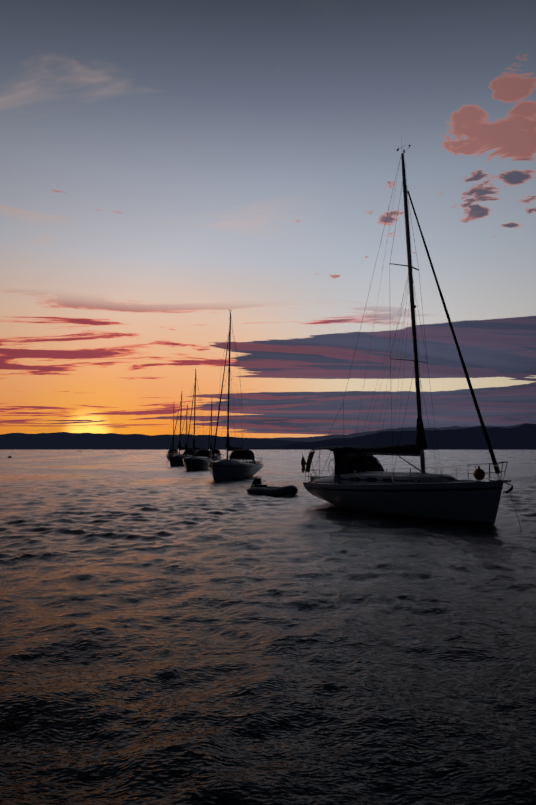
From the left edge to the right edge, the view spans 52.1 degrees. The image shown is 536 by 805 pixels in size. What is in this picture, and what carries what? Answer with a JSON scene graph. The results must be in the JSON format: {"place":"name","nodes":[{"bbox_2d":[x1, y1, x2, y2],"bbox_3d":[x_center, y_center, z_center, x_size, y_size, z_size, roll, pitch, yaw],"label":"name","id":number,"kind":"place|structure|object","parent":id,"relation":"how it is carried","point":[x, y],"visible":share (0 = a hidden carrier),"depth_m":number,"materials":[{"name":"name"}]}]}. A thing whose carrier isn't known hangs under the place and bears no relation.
{"place":"outdoors","nodes":[
{"label":"outdoors","id":0,"kind":"place"},
{"bbox_2d":[0,432,305,449],"bbox_3d":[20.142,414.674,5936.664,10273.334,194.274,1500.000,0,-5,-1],"label":"hill","id":1,"kind":"structure","parent":0,"point":[64,441],"depth_m":5461.52,"materials":[{"name":"black"}]},
{"bbox_2d":[0,450,535,804],"bbox_3d":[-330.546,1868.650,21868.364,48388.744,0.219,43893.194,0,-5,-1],"label":"water","id":2,"kind":"structure","parent":0,"point":[175,635],"depth_m":7.36,"materials":[{"name":"grey liquid"}]},
{"bbox_2d":[166,407,178,459],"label":"yacht","id":3,"kind":"object","parent":2,"relation":"on","point":[173,450],"visible":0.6,"depth_m":123.53,"materials":[{"name":"black plastic"}]},
{"bbox_2d":[167,391,192,465],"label":"yacht","id":4,"kind":"object","parent":2,"relation":"on","point":[175,460],"visible":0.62,"depth_m":84.23,"materials":[{"name":"black plastic"}]},
{"bbox_2d":[175,405,197,454],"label":"yacht","id":5,"kind":"object","parent":2,"relation":"on","point":[186,432],"visible":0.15,"depth_m":110.71,"materials":[{"name":"black plastic"}]},
{"bbox_2d":[183,369,214,470],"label":"yacht","id":6,"kind":"object","parent":2,"relation":"on","point":[198,459],"visible":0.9,"depth_m":67.38,"materials":[{"name":"black plastic"}]},
{"bbox_2d":[205,397,221,459],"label":"yacht","id":7,"kind":"object","parent":2,"relation":"on","point":[217,451],"visible":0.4,"depth_m":100.87,"materials":[{"name":"black plastic"}]},
{"bbox_2d":[209,311,262,480],"bbox_3d":[-3.203,-0.184,48.774,3.402,17.500,10.904,-1,-5,15],"label":"yacht","id":8,"kind":"object","parent":2,"relation":"on","point":[241,462],"visible":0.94,"depth_m":47.47,"materials":[{"name":"black plastic"}]},
{"bbox_2d":[247,478,297,496],"bbox_3d":[0.248,4.854,31.274,1.725,0.922,3.467,4,-7,-42],"label":"dinghy","id":9,"kind":"object","parent":2,"relation":"on","point":[266,490],"visible":0.94,"depth_m":30.36,"materials":[{"name":"black rubber"}]},
{"bbox_2d":[301,136,521,529],"bbox_3d":[5.258,-2.517,22.962,3.280,17.575,11.219,3,-6,-30],"label":"yacht","id":10,"kind":"object","parent":2,"relation":"on","point":[359,479],"visible":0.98,"depth_m":21.29,"materials":[{"name":"white plastic"}]},
{"bbox_2d":[0,0,535,437],"label":"sky","id":11,"kind":"structure","parent":0,"point":[169,168],"materials":[{"name":"blue"}]},
{"bbox_2d":[220,423,535,449],"bbox_3d":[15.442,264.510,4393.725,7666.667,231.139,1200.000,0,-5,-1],"label":"hill","id":12,"kind":"structure","parent":0,"point":[522,437],"depth_m":4041.76,"materials":[{"name":"black"}]},
{"bbox_2d":[262,423,531,441],"bbox_3d":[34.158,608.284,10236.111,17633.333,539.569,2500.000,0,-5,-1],"label":"hill","id":13,"kind":"structure","parent":0,"point":[316,438],"depth_m":10097.14,"materials":[{"name":"black"}]}
]}

